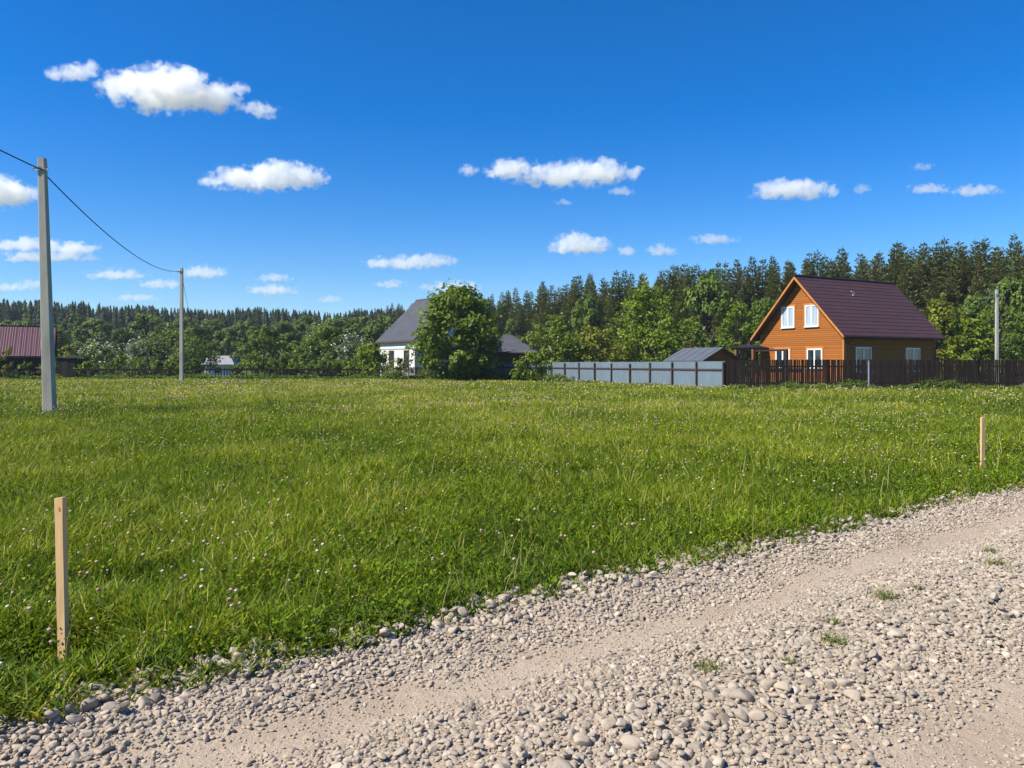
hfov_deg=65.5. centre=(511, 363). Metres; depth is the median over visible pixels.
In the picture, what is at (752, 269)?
conifer
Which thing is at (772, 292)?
conifer
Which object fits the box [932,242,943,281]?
conifer
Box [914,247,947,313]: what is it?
conifer
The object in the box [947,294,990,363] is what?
deciduous tree
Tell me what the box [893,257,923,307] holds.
conifer
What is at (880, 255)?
conifer
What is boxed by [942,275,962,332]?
conifer
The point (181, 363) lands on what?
concrete pole
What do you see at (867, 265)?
conifer
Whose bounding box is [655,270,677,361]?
conifer
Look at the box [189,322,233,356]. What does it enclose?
deciduous tree
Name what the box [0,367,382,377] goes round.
picket fence
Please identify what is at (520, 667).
gravel road
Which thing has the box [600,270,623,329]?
conifer
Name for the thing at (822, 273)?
conifer
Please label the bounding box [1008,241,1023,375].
conifer
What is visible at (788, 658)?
grass tuft
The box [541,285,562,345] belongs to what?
conifer
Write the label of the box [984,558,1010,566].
grass tuft
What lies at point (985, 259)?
conifer
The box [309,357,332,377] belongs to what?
broadleaf bush
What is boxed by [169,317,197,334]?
deciduous tree
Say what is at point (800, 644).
gravel
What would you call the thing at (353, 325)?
deciduous tree
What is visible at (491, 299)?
conifer
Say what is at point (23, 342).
shed
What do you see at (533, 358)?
broadleaf bush
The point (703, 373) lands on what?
corrugated fence
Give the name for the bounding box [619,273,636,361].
conifer
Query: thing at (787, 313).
window
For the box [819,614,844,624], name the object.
grass tuft
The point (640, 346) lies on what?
conifer
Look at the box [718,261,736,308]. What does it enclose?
conifer
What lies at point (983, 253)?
conifer
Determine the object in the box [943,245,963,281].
conifer
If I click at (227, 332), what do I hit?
deciduous tree
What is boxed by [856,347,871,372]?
window
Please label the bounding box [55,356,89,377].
lean to shed
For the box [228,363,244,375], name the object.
broadleaf bush
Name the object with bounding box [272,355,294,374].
broadleaf bush
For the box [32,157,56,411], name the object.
concrete pole
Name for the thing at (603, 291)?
conifer
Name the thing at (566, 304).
conifer
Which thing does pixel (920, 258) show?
conifer
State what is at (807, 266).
conifer
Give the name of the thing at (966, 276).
conifer
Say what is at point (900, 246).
conifer
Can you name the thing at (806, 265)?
conifer
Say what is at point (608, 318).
conifer
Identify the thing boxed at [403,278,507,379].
broadleaf tree
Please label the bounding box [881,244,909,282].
conifer
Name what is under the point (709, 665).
grass tuft
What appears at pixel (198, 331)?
deciduous tree
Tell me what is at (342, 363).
broadleaf bush
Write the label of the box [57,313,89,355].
deciduous tree
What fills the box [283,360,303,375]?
broadleaf bush
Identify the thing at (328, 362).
broadleaf bush
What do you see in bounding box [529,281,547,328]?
conifer
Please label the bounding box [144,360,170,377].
broadleaf bush
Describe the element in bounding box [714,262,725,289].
conifer
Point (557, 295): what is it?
conifer
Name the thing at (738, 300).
conifer
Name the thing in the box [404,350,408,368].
window
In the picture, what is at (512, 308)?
conifer
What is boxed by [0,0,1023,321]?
sky
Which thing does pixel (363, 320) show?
deciduous tree
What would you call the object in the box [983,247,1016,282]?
conifer
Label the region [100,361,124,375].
broadleaf bush
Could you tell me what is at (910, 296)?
conifer
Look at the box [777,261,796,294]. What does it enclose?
conifer
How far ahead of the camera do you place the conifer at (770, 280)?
112.24 m
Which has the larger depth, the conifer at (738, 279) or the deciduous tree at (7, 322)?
the deciduous tree at (7, 322)
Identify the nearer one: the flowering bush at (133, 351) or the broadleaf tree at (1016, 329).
the broadleaf tree at (1016, 329)
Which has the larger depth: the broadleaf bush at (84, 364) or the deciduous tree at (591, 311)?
the deciduous tree at (591, 311)
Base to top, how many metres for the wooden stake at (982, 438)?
1.071 m
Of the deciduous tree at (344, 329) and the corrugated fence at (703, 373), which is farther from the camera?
the deciduous tree at (344, 329)
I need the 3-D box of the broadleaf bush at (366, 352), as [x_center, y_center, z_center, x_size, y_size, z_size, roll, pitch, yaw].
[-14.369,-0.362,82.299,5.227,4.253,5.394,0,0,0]
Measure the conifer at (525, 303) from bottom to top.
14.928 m
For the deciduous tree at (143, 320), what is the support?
on the ground at (298, 375)
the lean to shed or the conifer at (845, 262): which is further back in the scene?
the conifer at (845, 262)
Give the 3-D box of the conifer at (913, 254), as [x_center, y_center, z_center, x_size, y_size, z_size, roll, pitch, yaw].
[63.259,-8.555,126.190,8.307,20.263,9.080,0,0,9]
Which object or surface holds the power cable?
attached to the concrete pole at (49, 399)
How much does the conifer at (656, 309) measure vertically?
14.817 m
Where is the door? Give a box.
[62,361,67,377]
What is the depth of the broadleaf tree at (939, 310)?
71.25 m
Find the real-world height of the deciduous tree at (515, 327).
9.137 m
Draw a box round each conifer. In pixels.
[390,303,394,317]
[490,294,495,311]
[493,310,503,334]
[494,291,508,326]
[494,300,506,332]
[502,291,512,317]
[504,287,519,330]
[510,297,526,330]
[514,304,528,341]
[520,292,535,329]
[522,290,531,321]
[524,287,546,343]
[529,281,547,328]
[529,283,550,330]
[531,298,555,358]
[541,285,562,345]
[553,287,561,313]
[553,304,572,356]
[557,285,568,316]
[560,284,571,361]
[564,282,579,354]
[565,274,585,315]
[573,281,603,331]
[580,274,598,298]
[581,275,597,301]
[596,277,607,308]
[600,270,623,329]
[600,282,609,305]
[601,283,622,345]
[601,298,622,361]
[617,270,628,300]
[618,284,634,358]
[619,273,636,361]
[621,293,654,361]
[629,274,650,343]
[646,281,663,356]
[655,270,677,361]
[656,270,670,293]
[657,274,664,305]
[657,296,679,355]
[658,264,687,319]
[670,263,694,324]
[671,265,684,293]
[673,271,691,340]
[679,303,709,349]
[682,272,718,340]
[686,266,696,286]
[692,263,701,286]
[708,291,727,349]
[712,268,743,358]
[713,268,722,290]
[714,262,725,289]
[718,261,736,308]
[730,259,742,301]
[730,290,751,358]
[733,267,750,359]
[738,265,759,323]
[746,255,761,298]
[748,259,772,319]
[758,282,777,357]
[763,266,780,303]
[764,256,779,285]
[771,262,782,289]
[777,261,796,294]
[778,259,792,292]
[798,253,819,275]
[800,260,811,274]
[808,249,826,276]
[818,255,833,276]
[826,260,840,277]
[833,246,853,278]
[839,254,853,277]
[839,265,847,278]
[849,253,865,279]
[854,263,869,279]
[855,256,871,278]
[866,253,885,281]
[866,260,879,280]
[869,251,885,276]
[879,243,909,280]
[879,264,897,287]
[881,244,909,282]
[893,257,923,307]
[896,268,918,309]
[897,244,913,270]
[902,255,916,280]
[908,247,917,267]
[909,256,927,313]
[912,241,938,294]
[913,249,927,285]
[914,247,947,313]
[918,269,953,364]
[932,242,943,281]
[933,237,963,301]
[935,260,964,372]
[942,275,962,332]
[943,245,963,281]
[946,241,968,262]
[946,274,991,348]
[948,246,967,289]
[949,245,976,375]
[965,245,988,288]
[966,239,987,272]
[966,252,992,307]
[971,238,998,280]
[974,243,988,271]
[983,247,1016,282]
[984,255,1005,310]
[986,246,1007,283]
[1005,234,1022,275]
[1006,269,1017,373]
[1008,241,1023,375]
[1010,246,1023,280]
[1013,266,1023,309]
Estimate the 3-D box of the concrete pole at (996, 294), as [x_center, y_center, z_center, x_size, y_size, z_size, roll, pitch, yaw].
[39.441,-1.936,64.972,1.250,8.272,0.275,0,0,0]
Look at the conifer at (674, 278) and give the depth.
124.38 m
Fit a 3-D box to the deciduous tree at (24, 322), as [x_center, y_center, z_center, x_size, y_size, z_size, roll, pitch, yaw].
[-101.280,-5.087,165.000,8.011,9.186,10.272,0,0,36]
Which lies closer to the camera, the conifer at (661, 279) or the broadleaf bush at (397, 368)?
the broadleaf bush at (397, 368)
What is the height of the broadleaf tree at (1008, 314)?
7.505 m
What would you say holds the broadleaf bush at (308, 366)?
on the ground at (298, 375)
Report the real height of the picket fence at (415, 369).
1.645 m
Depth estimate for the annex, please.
79.04 m
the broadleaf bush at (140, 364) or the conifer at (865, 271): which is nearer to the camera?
the broadleaf bush at (140, 364)
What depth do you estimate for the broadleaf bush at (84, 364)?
82.34 m
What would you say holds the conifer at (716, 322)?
on the ground at (298, 375)
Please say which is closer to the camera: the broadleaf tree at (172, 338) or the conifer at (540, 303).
the broadleaf tree at (172, 338)
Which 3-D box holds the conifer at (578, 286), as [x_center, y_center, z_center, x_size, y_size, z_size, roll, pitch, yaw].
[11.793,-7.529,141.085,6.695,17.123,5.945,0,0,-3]
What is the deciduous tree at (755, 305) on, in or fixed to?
on the ground at (298, 375)
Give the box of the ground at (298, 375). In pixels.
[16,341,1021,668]
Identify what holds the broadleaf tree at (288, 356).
on the ground at (298, 375)
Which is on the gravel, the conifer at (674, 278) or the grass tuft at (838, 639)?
the grass tuft at (838, 639)
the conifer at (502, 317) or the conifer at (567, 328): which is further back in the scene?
the conifer at (502, 317)
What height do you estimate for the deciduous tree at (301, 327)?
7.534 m
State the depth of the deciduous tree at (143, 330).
190.21 m
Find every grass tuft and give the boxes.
[211,659,246,676]
[691,654,724,675]
[779,654,798,664]
[814,627,852,647]
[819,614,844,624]
[866,585,899,606]
[910,583,924,589]
[982,544,1002,553]
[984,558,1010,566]
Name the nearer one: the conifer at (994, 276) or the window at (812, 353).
the window at (812, 353)
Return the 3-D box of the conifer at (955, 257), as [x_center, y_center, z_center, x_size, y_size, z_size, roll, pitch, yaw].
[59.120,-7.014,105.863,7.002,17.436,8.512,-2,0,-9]
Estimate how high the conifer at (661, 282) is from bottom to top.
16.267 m
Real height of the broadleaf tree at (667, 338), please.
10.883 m
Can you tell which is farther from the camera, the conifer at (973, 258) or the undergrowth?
the conifer at (973, 258)
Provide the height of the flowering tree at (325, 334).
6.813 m
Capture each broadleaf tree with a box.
[127,324,222,376]
[229,324,291,375]
[281,340,308,376]
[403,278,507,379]
[520,313,582,369]
[593,276,699,361]
[714,298,759,375]
[752,298,775,360]
[925,293,978,379]
[945,316,1006,381]
[969,304,1023,380]
[999,312,1023,368]
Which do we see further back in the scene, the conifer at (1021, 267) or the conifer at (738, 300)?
the conifer at (738, 300)
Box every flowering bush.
[77,337,128,375]
[113,335,169,374]
[331,332,370,373]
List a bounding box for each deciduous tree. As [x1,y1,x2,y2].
[0,320,13,325]
[4,318,38,325]
[40,325,71,364]
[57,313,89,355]
[70,317,117,361]
[81,327,108,354]
[108,328,133,360]
[120,313,174,361]
[132,329,151,338]
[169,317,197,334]
[177,324,212,364]
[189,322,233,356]
[198,319,223,355]
[203,326,248,362]
[231,318,261,359]
[268,320,302,358]
[289,314,317,334]
[292,322,312,342]
[305,324,340,363]
[311,318,355,360]
[334,316,362,357]
[349,315,369,335]
[352,319,387,362]
[368,314,396,358]
[504,319,521,339]
[568,293,612,361]
[677,269,733,350]
[742,296,767,375]
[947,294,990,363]
[971,282,1015,370]
[985,274,1023,365]
[1015,286,1023,346]
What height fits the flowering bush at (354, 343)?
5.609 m
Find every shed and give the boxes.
[0,325,57,377]
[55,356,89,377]
[663,347,741,378]
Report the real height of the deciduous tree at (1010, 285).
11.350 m
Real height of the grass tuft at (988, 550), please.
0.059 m
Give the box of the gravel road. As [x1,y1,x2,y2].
[0,491,1023,767]
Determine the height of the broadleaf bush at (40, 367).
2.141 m
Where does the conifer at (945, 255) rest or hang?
on the ground at (298, 375)
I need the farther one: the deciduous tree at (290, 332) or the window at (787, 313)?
the deciduous tree at (290, 332)
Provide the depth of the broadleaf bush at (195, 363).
81.81 m
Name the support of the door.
in the lean to shed
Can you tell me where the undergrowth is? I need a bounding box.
[1,368,1023,389]
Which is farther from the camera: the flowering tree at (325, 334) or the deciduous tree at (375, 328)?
the deciduous tree at (375, 328)
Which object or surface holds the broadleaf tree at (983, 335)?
on the ground at (298, 375)
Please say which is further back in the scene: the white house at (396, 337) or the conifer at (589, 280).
the conifer at (589, 280)
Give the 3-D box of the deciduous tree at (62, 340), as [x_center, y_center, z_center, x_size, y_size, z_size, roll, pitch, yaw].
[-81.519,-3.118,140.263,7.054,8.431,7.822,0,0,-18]
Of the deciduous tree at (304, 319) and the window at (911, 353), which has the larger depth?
the deciduous tree at (304, 319)
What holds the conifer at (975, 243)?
on the ground at (298, 375)
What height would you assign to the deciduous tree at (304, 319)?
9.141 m
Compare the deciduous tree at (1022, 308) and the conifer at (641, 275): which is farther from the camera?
the conifer at (641, 275)
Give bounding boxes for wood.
[0,299,496,341]
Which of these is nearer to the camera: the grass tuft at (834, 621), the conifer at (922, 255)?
the grass tuft at (834, 621)
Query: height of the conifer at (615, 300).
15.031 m
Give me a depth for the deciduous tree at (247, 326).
163.98 m
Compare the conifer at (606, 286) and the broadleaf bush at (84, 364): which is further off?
the conifer at (606, 286)
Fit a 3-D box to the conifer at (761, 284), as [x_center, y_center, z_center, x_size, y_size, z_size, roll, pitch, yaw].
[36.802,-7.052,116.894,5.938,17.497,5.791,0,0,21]
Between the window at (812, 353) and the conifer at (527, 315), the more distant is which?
the conifer at (527, 315)
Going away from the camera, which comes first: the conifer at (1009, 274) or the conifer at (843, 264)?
the conifer at (1009, 274)
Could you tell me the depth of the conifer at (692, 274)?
130.92 m
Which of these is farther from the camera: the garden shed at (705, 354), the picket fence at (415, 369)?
the picket fence at (415, 369)
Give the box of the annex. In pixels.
[469,335,541,363]
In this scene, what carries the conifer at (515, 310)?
on the ground at (298, 375)
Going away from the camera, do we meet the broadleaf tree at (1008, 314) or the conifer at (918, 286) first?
the broadleaf tree at (1008, 314)
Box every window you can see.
[389,351,393,366]
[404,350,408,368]
[774,347,790,368]
[780,304,795,328]
[803,303,819,327]
[805,347,823,368]
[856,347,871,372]
[906,348,919,371]
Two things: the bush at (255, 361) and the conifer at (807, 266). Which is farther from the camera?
the conifer at (807, 266)
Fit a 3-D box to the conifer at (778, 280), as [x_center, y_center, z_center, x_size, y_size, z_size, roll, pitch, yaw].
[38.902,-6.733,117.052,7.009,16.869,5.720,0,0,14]
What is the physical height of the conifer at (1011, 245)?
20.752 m
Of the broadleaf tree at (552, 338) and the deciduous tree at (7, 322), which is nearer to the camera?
the broadleaf tree at (552, 338)
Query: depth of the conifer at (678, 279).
123.09 m
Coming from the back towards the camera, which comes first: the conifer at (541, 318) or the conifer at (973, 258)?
the conifer at (541, 318)
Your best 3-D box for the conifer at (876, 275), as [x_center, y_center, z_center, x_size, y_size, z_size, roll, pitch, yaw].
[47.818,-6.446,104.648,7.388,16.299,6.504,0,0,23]
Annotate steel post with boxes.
[868,361,869,388]
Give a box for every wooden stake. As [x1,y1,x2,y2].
[54,496,69,664]
[980,417,984,469]
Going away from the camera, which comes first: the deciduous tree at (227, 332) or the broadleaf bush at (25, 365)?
the broadleaf bush at (25, 365)
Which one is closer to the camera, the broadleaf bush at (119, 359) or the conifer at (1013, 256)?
the broadleaf bush at (119, 359)
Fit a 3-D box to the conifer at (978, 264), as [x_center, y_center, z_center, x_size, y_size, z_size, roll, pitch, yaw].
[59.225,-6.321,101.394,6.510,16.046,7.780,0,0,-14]
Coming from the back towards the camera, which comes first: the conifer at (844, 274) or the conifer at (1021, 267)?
the conifer at (844, 274)
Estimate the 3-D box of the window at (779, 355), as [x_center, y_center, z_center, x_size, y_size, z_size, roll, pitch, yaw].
[19.847,-0.425,58.474,0.118,1.570,1.540,0,0,-30]
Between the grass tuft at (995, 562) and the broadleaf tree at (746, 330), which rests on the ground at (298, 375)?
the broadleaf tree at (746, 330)
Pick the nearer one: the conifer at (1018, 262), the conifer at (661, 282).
the conifer at (1018, 262)
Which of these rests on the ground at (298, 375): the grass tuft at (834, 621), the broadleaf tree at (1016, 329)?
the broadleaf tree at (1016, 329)
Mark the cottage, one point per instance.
(226, 362)
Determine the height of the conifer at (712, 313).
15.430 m
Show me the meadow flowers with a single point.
(430, 441)
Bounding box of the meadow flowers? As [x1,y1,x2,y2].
[0,379,1023,665]
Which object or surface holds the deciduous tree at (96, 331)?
on the ground at (298, 375)
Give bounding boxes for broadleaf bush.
[13,360,35,376]
[36,364,59,373]
[55,344,76,365]
[73,361,98,376]
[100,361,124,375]
[104,354,143,375]
[125,361,151,376]
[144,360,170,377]
[164,360,178,376]
[188,358,201,374]
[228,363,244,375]
[263,358,287,377]
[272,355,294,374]
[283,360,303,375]
[299,360,320,375]
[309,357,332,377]
[317,359,339,376]
[327,359,350,377]
[336,362,356,377]
[347,340,396,376]
[387,357,413,379]
[509,350,552,380]
[541,372,574,382]
[561,322,634,373]
[679,334,701,348]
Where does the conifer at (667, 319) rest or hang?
on the ground at (298, 375)
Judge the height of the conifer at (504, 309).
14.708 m
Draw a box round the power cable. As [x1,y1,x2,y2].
[0,150,178,271]
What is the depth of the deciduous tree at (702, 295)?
97.86 m
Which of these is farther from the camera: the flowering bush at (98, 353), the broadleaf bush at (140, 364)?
the flowering bush at (98, 353)
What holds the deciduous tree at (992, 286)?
on the ground at (298, 375)
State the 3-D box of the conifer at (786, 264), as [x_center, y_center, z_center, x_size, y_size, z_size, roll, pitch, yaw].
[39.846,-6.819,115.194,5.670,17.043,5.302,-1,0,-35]
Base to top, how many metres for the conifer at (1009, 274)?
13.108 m
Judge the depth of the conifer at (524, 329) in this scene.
151.21 m
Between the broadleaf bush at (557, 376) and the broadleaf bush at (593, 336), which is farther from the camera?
the broadleaf bush at (593, 336)
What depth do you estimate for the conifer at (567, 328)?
129.08 m
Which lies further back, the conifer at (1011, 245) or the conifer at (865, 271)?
the conifer at (1011, 245)
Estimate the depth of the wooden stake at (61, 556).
4.21 m
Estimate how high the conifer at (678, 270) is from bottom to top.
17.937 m
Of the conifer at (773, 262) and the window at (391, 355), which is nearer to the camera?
the window at (391, 355)
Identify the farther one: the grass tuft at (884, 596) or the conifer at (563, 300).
the conifer at (563, 300)
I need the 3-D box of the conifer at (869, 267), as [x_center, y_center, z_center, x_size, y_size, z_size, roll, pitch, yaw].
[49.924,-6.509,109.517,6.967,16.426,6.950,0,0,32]
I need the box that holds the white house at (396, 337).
[375,294,455,375]
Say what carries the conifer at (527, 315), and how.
on the ground at (298, 375)
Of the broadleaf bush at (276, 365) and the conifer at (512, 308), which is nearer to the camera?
the broadleaf bush at (276, 365)
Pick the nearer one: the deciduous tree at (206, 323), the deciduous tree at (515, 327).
the deciduous tree at (515, 327)
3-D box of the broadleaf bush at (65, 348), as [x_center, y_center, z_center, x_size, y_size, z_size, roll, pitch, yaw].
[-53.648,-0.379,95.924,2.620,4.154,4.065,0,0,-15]
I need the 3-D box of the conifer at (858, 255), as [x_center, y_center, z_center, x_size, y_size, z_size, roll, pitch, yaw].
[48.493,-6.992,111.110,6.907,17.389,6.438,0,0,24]
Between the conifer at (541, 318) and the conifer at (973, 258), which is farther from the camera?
the conifer at (541, 318)
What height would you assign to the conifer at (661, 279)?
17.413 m
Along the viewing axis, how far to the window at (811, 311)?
56.25 m
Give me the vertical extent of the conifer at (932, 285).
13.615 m
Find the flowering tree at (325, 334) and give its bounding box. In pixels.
[292,323,355,371]
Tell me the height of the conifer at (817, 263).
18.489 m
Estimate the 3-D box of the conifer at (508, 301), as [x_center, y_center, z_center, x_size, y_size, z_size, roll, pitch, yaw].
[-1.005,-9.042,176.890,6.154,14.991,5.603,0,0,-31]
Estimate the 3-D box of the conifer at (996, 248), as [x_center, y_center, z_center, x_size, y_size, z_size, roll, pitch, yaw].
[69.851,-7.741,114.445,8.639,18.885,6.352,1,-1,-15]
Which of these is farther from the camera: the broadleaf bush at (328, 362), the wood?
the wood
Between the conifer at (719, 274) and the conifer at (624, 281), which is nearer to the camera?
the conifer at (719, 274)
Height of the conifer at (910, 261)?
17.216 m
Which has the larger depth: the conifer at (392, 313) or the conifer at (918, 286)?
the conifer at (392, 313)
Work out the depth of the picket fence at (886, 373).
48.16 m
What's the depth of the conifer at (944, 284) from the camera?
100.19 m
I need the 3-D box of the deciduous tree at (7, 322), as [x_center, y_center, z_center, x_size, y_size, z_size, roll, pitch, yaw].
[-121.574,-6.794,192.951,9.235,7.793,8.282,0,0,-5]
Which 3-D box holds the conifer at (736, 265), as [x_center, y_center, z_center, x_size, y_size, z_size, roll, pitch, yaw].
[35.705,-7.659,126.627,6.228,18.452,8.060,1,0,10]
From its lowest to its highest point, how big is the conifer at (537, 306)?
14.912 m
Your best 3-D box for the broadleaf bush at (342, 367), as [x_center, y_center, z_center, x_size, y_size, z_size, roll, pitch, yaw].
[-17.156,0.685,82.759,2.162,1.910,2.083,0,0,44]
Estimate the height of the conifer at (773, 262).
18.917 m
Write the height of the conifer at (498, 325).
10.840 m
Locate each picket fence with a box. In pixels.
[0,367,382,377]
[386,367,431,378]
[725,359,1023,388]
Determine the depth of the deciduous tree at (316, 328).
138.66 m
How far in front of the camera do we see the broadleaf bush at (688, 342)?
87.73 m
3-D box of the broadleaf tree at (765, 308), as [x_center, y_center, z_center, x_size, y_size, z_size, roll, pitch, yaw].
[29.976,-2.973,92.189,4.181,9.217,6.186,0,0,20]
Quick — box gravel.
[0,478,1023,767]
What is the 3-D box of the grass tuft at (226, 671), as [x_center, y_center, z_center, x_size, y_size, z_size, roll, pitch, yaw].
[-1.398,1.477,3.871,0.198,0.063,0.191,0,0,30]
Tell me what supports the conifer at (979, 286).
on the ground at (298, 375)
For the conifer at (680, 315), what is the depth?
120.14 m
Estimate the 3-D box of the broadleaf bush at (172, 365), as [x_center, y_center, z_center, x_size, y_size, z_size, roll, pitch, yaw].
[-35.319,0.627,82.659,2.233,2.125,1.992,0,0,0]
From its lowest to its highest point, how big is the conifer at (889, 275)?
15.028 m
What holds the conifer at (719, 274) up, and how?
on the ground at (298, 375)
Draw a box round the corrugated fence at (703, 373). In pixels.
[481,361,724,386]
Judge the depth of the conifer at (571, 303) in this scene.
135.83 m
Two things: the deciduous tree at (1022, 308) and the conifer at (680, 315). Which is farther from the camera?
the conifer at (680, 315)
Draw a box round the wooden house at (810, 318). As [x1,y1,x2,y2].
[733,274,945,386]
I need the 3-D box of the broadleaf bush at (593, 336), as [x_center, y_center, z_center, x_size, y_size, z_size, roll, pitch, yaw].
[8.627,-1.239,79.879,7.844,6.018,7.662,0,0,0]
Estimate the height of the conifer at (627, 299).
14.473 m
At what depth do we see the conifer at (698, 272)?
136.06 m
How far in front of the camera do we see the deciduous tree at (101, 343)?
169.70 m
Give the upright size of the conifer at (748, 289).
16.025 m
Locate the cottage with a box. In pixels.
[201,356,241,375]
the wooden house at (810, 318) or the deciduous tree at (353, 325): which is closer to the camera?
the wooden house at (810, 318)
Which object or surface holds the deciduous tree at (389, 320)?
on the ground at (298, 375)
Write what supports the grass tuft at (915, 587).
on the gravel
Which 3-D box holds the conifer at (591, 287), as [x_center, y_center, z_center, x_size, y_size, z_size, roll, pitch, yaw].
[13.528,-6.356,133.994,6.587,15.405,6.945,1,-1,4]
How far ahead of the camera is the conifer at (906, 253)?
120.07 m
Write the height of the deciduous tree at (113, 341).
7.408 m
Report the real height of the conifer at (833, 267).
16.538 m
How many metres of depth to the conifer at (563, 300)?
143.71 m
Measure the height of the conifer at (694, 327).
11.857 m
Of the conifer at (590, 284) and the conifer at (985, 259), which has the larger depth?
the conifer at (590, 284)
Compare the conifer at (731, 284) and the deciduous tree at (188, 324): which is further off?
the deciduous tree at (188, 324)
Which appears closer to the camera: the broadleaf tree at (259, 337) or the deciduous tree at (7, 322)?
the broadleaf tree at (259, 337)
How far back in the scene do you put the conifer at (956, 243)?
123.54 m
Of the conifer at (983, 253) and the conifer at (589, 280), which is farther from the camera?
the conifer at (589, 280)
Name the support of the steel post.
on the ground at (298, 375)
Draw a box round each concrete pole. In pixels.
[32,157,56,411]
[179,268,183,380]
[988,290,1003,381]

